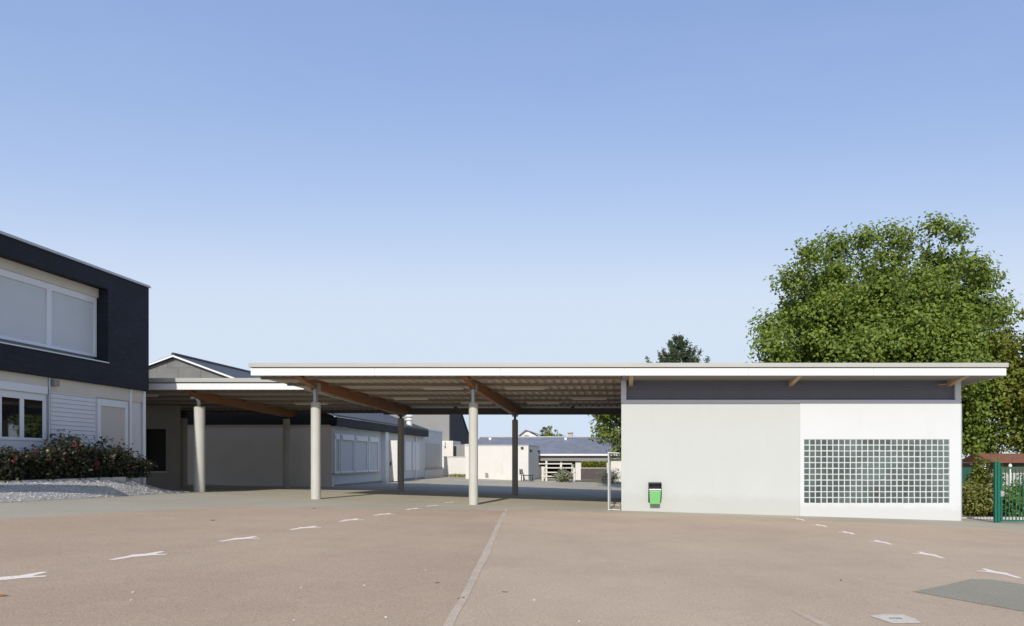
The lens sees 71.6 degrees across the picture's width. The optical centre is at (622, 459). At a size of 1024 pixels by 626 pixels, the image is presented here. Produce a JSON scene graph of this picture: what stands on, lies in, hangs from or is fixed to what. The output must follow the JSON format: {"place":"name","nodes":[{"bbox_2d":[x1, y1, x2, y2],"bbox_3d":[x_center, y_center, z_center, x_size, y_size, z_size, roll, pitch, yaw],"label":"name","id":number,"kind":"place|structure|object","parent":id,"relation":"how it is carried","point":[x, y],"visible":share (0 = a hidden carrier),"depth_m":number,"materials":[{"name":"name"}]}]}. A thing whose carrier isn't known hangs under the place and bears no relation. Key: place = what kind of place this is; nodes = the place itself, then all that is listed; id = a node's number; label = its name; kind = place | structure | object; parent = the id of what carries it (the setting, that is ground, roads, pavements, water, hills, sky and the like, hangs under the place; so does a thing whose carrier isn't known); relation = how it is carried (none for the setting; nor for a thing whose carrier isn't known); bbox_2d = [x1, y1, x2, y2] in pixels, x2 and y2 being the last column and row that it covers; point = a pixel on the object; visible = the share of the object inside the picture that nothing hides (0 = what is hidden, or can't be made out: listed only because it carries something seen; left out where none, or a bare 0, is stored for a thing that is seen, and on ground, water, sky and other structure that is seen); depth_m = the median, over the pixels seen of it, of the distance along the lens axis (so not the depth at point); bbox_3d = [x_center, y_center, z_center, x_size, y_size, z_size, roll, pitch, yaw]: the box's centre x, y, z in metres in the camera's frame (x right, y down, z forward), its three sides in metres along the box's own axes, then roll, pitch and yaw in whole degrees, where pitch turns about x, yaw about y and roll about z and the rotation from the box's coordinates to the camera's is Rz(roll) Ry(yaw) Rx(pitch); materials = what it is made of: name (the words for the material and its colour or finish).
{"place":"outdoors","nodes":[
{"label":"outdoors","id":0,"kind":"place"},
{"bbox_2d":[0,507,786,625],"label":"courtyard","id":1,"kind":"structure","parent":0,"point":[200,573],"depth_m":8.91,"materials":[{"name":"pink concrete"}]},
{"bbox_2d":[0,572,46,579],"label":"painted mark","id":2,"kind":"object","parent":1,"relation":"on","point":[19,576],"visible":1,"depth_m":7.67,"materials":[{"name":"paint"}]},
{"bbox_2d":[108,551,165,559],"bbox_3d":[-6.564,1.303,9.515,0.354,0.020,0.937,0,0,14],"label":"painted mark","id":3,"kind":"object","parent":1,"relation":"on","point":[146,554],"visible":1,"depth_m":9.59,"materials":[{"name":"paint"}]},
{"bbox_2d":[222,536,256,540],"bbox_3d":[-6.458,1.334,11.810,0.348,0.021,0.920,0,0,18],"label":"painted mark","id":4,"kind":"object","parent":1,"relation":"on","point":[251,537],"visible":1,"depth_m":11.88,"materials":[{"name":"paint"}]},
{"bbox_2d":[289,526,320,529],"bbox_3d":[-6.370,1.364,14.040,0.357,0.021,0.946,0,0,16],"label":"painted mark","id":5,"kind":"object","parent":1,"relation":"on","point":[305,527],"visible":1,"depth_m":14.12,"materials":[{"name":"paint"}]},
{"bbox_2d":[0,461,1023,529],"bbox_3d":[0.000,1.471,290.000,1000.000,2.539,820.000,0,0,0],"label":"ground","id":6,"kind":"structure","parent":0,"point":[538,494],"depth_m":24.26,"materials":[{"name":"grey asphalt"}]},
{"bbox_2d":[0,477,125,481],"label":"bed kerb","id":7,"kind":"structure","parent":6,"relation":"on","point":[117,478],"depth_m":21.27,"materials":[{"name":"concrete"}]},
{"bbox_2d":[0,231,150,484],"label":"school building","id":8,"kind":"structure","parent":6,"relation":"on","point":[74,346],"depth_m":21.87,"materials":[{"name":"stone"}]},
{"bbox_2d":[0,389,45,440],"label":"window","id":9,"kind":"structure","parent":8,"relation":"in","point":[22,414],"depth_m":20.10,"materials":[{"name":"white plastic"}]},
{"bbox_2d":[0,268,49,347],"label":"window","id":10,"kind":"structure","parent":8,"relation":"in","point":[24,300],"depth_m":20.47,"materials":[{"name":"white plastic"}]},
{"bbox_2d":[49,284,96,356],"bbox_3d":[-17.550,-4.410,22.278,0.100,1.977,1.902,0,0,0],"label":"window","id":11,"kind":"structure","parent":8,"relation":"in","point":[73,314],"depth_m":22.25,"materials":[{"name":"white plastic"}]},
{"bbox_2d":[96,399,127,479],"bbox_3d":[-17.274,-0.469,23.637,0.068,3.106,1.400,0,0,0],"label":"window","id":12,"kind":"structure","parent":8,"relation":"in","point":[111,415],"depth_m":23.64,"materials":[{"name":"white plastic"}]},
{"bbox_2d":[0,479,192,501],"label":"gravel bank","id":13,"kind":"structure","parent":6,"relation":"on","point":[48,490],"depth_m":19.81,"materials":[{"name":"grey gravel"}]},
{"bbox_2d":[0,478,189,501],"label":"gravel stones","id":14,"kind":"object","parent":13,"relation":"on","point":[93,492],"visible":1,"depth_m":20.77,"materials":[{"name":"white gravel"}]},
{"bbox_2d":[120,449,157,478],"bbox_3d":[-16.728,0.119,23.899,1.122,1.030,1.582,0,0,0],"label":"rose bush","id":15,"kind":"object","parent":6,"relation":"on","point":[141,468],"visible":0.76,"depth_m":23.90,"materials":[{"name":"green plant"}]},
{"bbox_2d":[146,405,180,489],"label":"porch wall","id":16,"kind":"structure","parent":6,"relation":"on","point":[163,436],"depth_m":31.00,"materials":[{"name":"paint"}]},
{"bbox_2d":[146,429,165,470],"bbox_3d":[-20.767,-0.446,31.175,0.964,1.874,0.050,0,0,0],"label":"window pane","id":17,"kind":"structure","parent":16,"relation":"in","point":[155,438],"depth_m":31.15,"materials":[{"name":"black glass"}]},
{"bbox_2d":[145,378,382,491],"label":"covered walkway","id":18,"kind":"structure","parent":6,"relation":"on","point":[199,398],"depth_m":28.75,"materials":[{"name":"white metal"}]},
{"bbox_2d":[149,352,428,486],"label":"classroom wing","id":19,"kind":"structure","parent":6,"relation":"on","point":[243,449],"depth_m":36.50,"materials":[{"name":"grey paint"}]},
{"bbox_2d":[333,433,339,472],"bbox_3d":[-15.139,-0.354,37.006,0.119,2.082,0.686,0,0,0],"label":"window","id":20,"kind":"structure","parent":19,"relation":"in","point":[336,437],"depth_m":36.99,"materials":[{"name":"white plastic"}]},
{"bbox_2d":[340,434,354,472],"bbox_3d":[-15.139,-0.354,38.426,0.119,2.082,1.834,0,0,0],"label":"window","id":21,"kind":"structure","parent":19,"relation":"in","point":[347,442],"depth_m":38.46,"materials":[{"name":"white plastic"}]},
{"bbox_2d":[355,435,367,471],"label":"window","id":22,"kind":"structure","parent":19,"relation":"in","point":[361,442],"depth_m":40.52,"materials":[{"name":"white plastic"}]},
{"bbox_2d":[368,437,378,471],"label":"window","id":23,"kind":"structure","parent":19,"relation":"in","point":[373,442],"depth_m":42.48,"materials":[{"name":"white plastic"}]},
{"bbox_2d":[389,440,397,480],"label":"door","id":24,"kind":"structure","parent":19,"relation":"in","point":[393,444],"depth_m":44.40,"materials":[{"name":"white metal"}]},
{"bbox_2d":[405,441,410,470],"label":"window","id":25,"kind":"structure","parent":19,"relation":"in","point":[407,444],"depth_m":49.13,"materials":[{"name":"white plastic"}]},
{"bbox_2d":[412,442,418,469],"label":"window","id":26,"kind":"structure","parent":19,"relation":"in","point":[413,443],"depth_m":50.90,"materials":[{"name":"white plastic"}]},
{"bbox_2d":[361,428,442,477],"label":"flat annex","id":27,"kind":"object","parent":6,"relation":"on","point":[433,467],"visible":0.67,"depth_m":56.07,"materials":[{"name":"white paint"}]},
{"bbox_2d":[361,415,468,444],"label":"grey hall","id":28,"kind":"structure","parent":6,"relation":"on","point":[453,427],"depth_m":66.00,"materials":[{"name":"stone"}]},
{"bbox_2d":[443,456,465,476],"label":"wall","id":29,"kind":"structure","parent":6,"relation":"on","point":[454,464],"depth_m":59.50,"materials":[{"name":"paint"}]},
{"bbox_2d":[442,441,468,474],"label":"beige outbuilding","id":30,"kind":"structure","parent":6,"relation":"on","point":[453,448],"depth_m":64.00,"materials":[{"name":"grey paint"}]},
{"bbox_2d":[453,446,455,455],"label":"window","id":31,"kind":"structure","parent":30,"relation":"in","point":[454,447],"depth_m":64.16,"materials":[{"name":"black glass"}]},
{"bbox_2d":[446,473,465,476],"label":"weed tuft","id":32,"kind":"object","parent":6,"relation":"on","point":[455,475],"visible":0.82,"depth_m":58.47,"materials":[{"name":"green plant"}]},
{"bbox_2d":[443,508,506,625],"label":"paving joint","id":33,"kind":"object","parent":6,"relation":"on","point":[458,606],"visible":1,"depth_m":8.74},
{"bbox_2d":[465,445,539,480],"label":"white box building","id":34,"kind":"structure","parent":6,"relation":"on","point":[494,461],"depth_m":53.50,"materials":[{"name":"paint"}]},
{"bbox_2d":[518,430,539,435],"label":"white gabled house","id":35,"kind":"structure","parent":6,"relation":"on","point":[527,433],"depth_m":120.00,"materials":[{"name":"grey stone"}]},
{"bbox_2d":[540,427,547,435],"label":"tree","id":36,"kind":"object","parent":6,"relation":"on","point":[542,431],"visible":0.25,"depth_m":101.92,"materials":[{"name":"green plant"}]},
{"bbox_2d":[478,432,620,480],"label":"slate roofed house","id":37,"kind":"structure","parent":6,"relation":"on","point":[572,449],"depth_m":62.00,"materials":[{"name":"concrete"}]},
{"bbox_2d":[543,426,562,435],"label":"tree","id":38,"kind":"object","parent":6,"relation":"on","point":[547,433],"visible":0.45,"depth_m":99.52,"materials":[{"name":"green plant"}]},
{"bbox_2d":[539,461,574,481],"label":"rail fence","id":39,"kind":"object","parent":6,"relation":"on","point":[546,472],"visible":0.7,"depth_m":54.37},
{"bbox_2d":[552,467,574,481],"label":"shrub","id":40,"kind":"object","parent":6,"relation":"on","point":[563,476],"visible":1,"depth_m":52.88,"materials":[{"name":"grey plant"}]},
{"bbox_2d":[541,479,620,482],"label":"verge","id":41,"kind":"structure","parent":6,"relation":"on","point":[585,481],"depth_m":56.28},
{"bbox_2d":[573,461,606,473],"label":"hedge","id":42,"kind":"object","parent":6,"relation":"on","point":[588,465],"visible":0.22,"depth_m":75.15,"materials":[{"name":"green plant"}]},
{"bbox_2d":[581,468,605,480],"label":"plank fence","id":43,"kind":"object","parent":6,"relation":"on","point":[593,472],"visible":0.64,"depth_m":58.40,"materials":[{"name":"wood"}]},
{"bbox_2d":[588,415,620,460],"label":"leafy tree","id":44,"kind":"object","parent":6,"relation":"on","point":[603,431],"visible":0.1,"depth_m":43.02,"materials":[{"name":"green plant"}]},
{"bbox_2d":[598,467,620,483],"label":"shrub","id":45,"kind":"object","parent":6,"relation":"on","point":[605,478],"visible":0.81,"depth_m":53.77,"materials":[{"name":"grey plant"}]},
{"bbox_2d":[608,452,620,510],"bbox_3d":[-0.290,0.738,25.025,0.424,2.029,3.004,0,0,0],"label":"goal frame","id":46,"kind":"object","parent":6,"relation":"on","point":[609,478],"visible":0.93,"depth_m":26.48,"materials":[{"name":"paint"}]},
{"bbox_2d":[248,363,1008,520],"bbox_3d":[0.191,-0.302,28.575,24.354,5.626,12.450,0,0,0],"label":"covered playground","id":47,"kind":"object","parent":6,"relation":"on","point":[868,440],"visible":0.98,"depth_m":23.70,"materials":[{"name":"paint"}]},
{"bbox_2d":[648,482,661,503],"bbox_3d":[1.092,1.120,23.534,0.447,0.737,0.327,0,0,0],"label":"waste bin","id":48,"kind":"object","parent":47,"relation":"attached to","point":[654,492],"visible":1,"depth_m":23.44,"materials":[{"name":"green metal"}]},
{"bbox_2d":[804,439,948,502],"bbox_3d":[8.620,0.379,23.724,4.944,2.177,0.111,0,0,0],"label":"glass block window","id":49,"kind":"structure","parent":47,"relation":"in","point":[835,470],"depth_m":23.68,"materials":[{"name":"white glass"}]},
{"bbox_2d":[645,332,710,362],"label":"pine tree","id":50,"kind":"object","parent":6,"relation":"on","point":[674,355],"visible":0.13,"depth_m":57.37,"materials":[{"name":"green plant"}]},
{"bbox_2d":[744,211,1023,457],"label":"tree","id":51,"kind":"object","parent":6,"relation":"on","point":[892,313],"visible":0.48,"depth_m":40.32,"materials":[{"name":"green plant"}]},
{"bbox_2d":[962,467,971,484],"bbox_3d":[15.621,1.376,31.925,0.702,2.087,0.050,0,0,0],"label":"green screen","id":52,"kind":"object","parent":6,"relation":"on","point":[965,470],"visible":0.21,"depth_m":31.90,"materials":[{"name":"green metal"}]},
{"bbox_2d":[962,453,1023,482],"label":"tiled shed","id":53,"kind":"structure","parent":6,"relation":"on","point":[1013,459],"depth_m":34.15,"materials":[{"name":"orange tile"}]},
{"bbox_2d":[962,517,1023,519],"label":"kerb","id":54,"kind":"structure","parent":6,"relation":"on","point":[1007,518],"depth_m":25.25,"materials":[{"name":"concrete"}]},
{"bbox_2d":[974,308,1023,452],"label":"yellowish tree","id":55,"kind":"object","parent":6,"relation":"on","point":[1018,385],"visible":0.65,"depth_m":39.51,"materials":[{"name":"green plant"}]},
{"bbox_2d":[982,464,1023,488],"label":"panel fence","id":56,"kind":"object","parent":6,"relation":"on","point":[1007,477],"visible":0.07,"depth_m":31.50,"materials":[{"name":"concrete"}]},
{"bbox_2d":[993,462,1023,522],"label":"garden gate","id":57,"kind":"structure","parent":6,"relation":"on","point":[998,493],"depth_m":23.18,"materials":[{"name":"green metal"}]},
{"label":"planting bed","id":58,"kind":"structure","parent":6,"relation":"on","visible":0},
{"bbox_2d":[962,479,991,515],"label":"bush","id":59,"kind":"object","parent":58,"relation":"on","point":[970,497],"visible":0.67,"depth_m":26.16,"materials":[{"name":"green plant"}]},
{"bbox_2d":[963,449,992,509],"bbox_3d":[14.605,0.916,28.558,1.321,2.715,1.378,0,0,0],"label":"bush","id":60,"kind":"object","parent":58,"relation":"on","point":[980,473],"visible":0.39,"depth_m":28.37,"materials":[{"name":"green plant"}]},
{"bbox_2d":[964,479,1004,516],"bbox_3d":[13.776,1.471,26.414,1.476,1.494,1.569,0,0,0],"label":"bush","id":61,"kind":"object","parent":58,"relation":"on","point":[988,499],"visible":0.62,"depth_m":26.04,"materials":[{"name":"green plant"}]},
{"bbox_2d":[977,448,1011,488],"bbox_3d":[14.830,0.890,27.744,1.157,2.746,1.142,0,0,0],"label":"bush","id":62,"kind":"object","parent":58,"relation":"on","point":[978,477],"visible":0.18,"depth_m":27.82,"materials":[{"name":"green plant"}]},
{"bbox_2d":[1003,481,1023,516],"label":"bush","id":63,"kind":"object","parent":58,"relation":"on","point":[1007,502],"visible":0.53,"depth_m":25.62,"materials":[{"name":"green plant"}]},
{"bbox_2d":[1013,466,1023,486],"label":"bush","id":64,"kind":"object","parent":58,"relation":"on","point":[1018,480],"visible":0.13,"depth_m":26.72,"materials":[{"name":"green plant"}]},
{"bbox_2d":[0,0,1023,458],"label":"sky","id":65,"kind":"structure","parent":0,"point":[287,181],"materials":[{"name":"blue"}]},
{"bbox_2d":[519,469,532,480],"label":"bench","id":66,"kind":"object","parent":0,"point":[520,471],"visible":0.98,"depth_m":51.62,"materials":[{"name":"white metal"}]},
{"bbox_2d":[453,511,1023,625],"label":"courtyard","id":67,"kind":"structure","parent":0,"point":[566,568],"depth_m":10.00,"materials":[{"name":"brown asphalt"}]},
{"bbox_2d":[791,609,830,625],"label":"paving seam","id":68,"kind":"object","parent":67,"relation":"on","point":[817,621],"visible":1,"depth_m":6.83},
{"bbox_2d":[871,614,920,622],"bbox_3d":[2.735,1.586,6.983,0.406,0.015,0.424,0,0,-10],"label":"manhole cover","id":69,"kind":"object","parent":67,"relation":"on","point":[896,618],"visible":1,"depth_m":6.97,"materials":[{"name":"metal"}]},
{"bbox_2d":[915,552,943,557],"bbox_3d":[5.635,1.746,12.856,0.357,0.013,0.946,0,0,-12],"label":"painted mark","id":70,"kind":"object","parent":67,"relation":"on","point":[929,554],"visible":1,"depth_m":12.91,"materials":[{"name":"paint"}]},
{"bbox_2d":[913,579,1023,610],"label":"grey repair patch","id":71,"kind":"object","parent":67,"relation":"on","point":[1002,594],"visible":1,"depth_m":8.74,"materials":[{"name":"grey asphalt"}]},
{"bbox_2d":[977,569,1020,577],"bbox_3d":[5.716,1.722,10.624,0.357,0.012,0.945,0,0,-14],"label":"painted mark","id":72,"kind":"object","parent":67,"relation":"on","point":[992,571],"visible":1,"depth_m":10.68,"materials":[{"name":"paint"}]},
{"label":"rose bed","id":73,"kind":"structure","parent":0,"visible":0},
{"bbox_2d":[0,445,38,482],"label":"rose bush","id":74,"kind":"object","parent":73,"relation":"on","point":[11,468],"visible":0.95,"depth_m":18.88,"materials":[{"name":"green plant"}]},
{"bbox_2d":[16,439,70,480],"bbox_3d":[-16.721,0.002,19.977,1.125,1.270,1.752,0,0,0],"label":"rose bush","id":75,"kind":"object","parent":73,"relation":"on","point":[46,462],"visible":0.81,"depth_m":19.96,"materials":[{"name":"green plant"}]},
{"bbox_2d":[48,428,93,479],"bbox_3d":[-16.712,-0.179,21.049,1.139,1.598,1.458,0,0,0],"label":"rose bush","id":76,"kind":"object","parent":73,"relation":"on","point":[77,455],"visible":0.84,"depth_m":20.96,"materials":[{"name":"green plant"}]},
{"bbox_2d":[74,436,124,478],"bbox_3d":[-16.721,-0.086,21.951,1.142,1.446,1.845,0,0,0],"label":"rose bush","id":77,"kind":"object","parent":73,"relation":"on","point":[100,467],"visible":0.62,"depth_m":22.18,"materials":[{"name":"green plant"}]},
{"bbox_2d":[96,438,137,477],"bbox_3d":[-16.721,-0.041,22.925,1.125,1.347,1.469,0,0,0],"label":"rose bush","id":78,"kind":"object","parent":73,"relation":"on","point":[125,459],"visible":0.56,"depth_m":23.01,"materials":[{"name":"green plant"}]}
]}

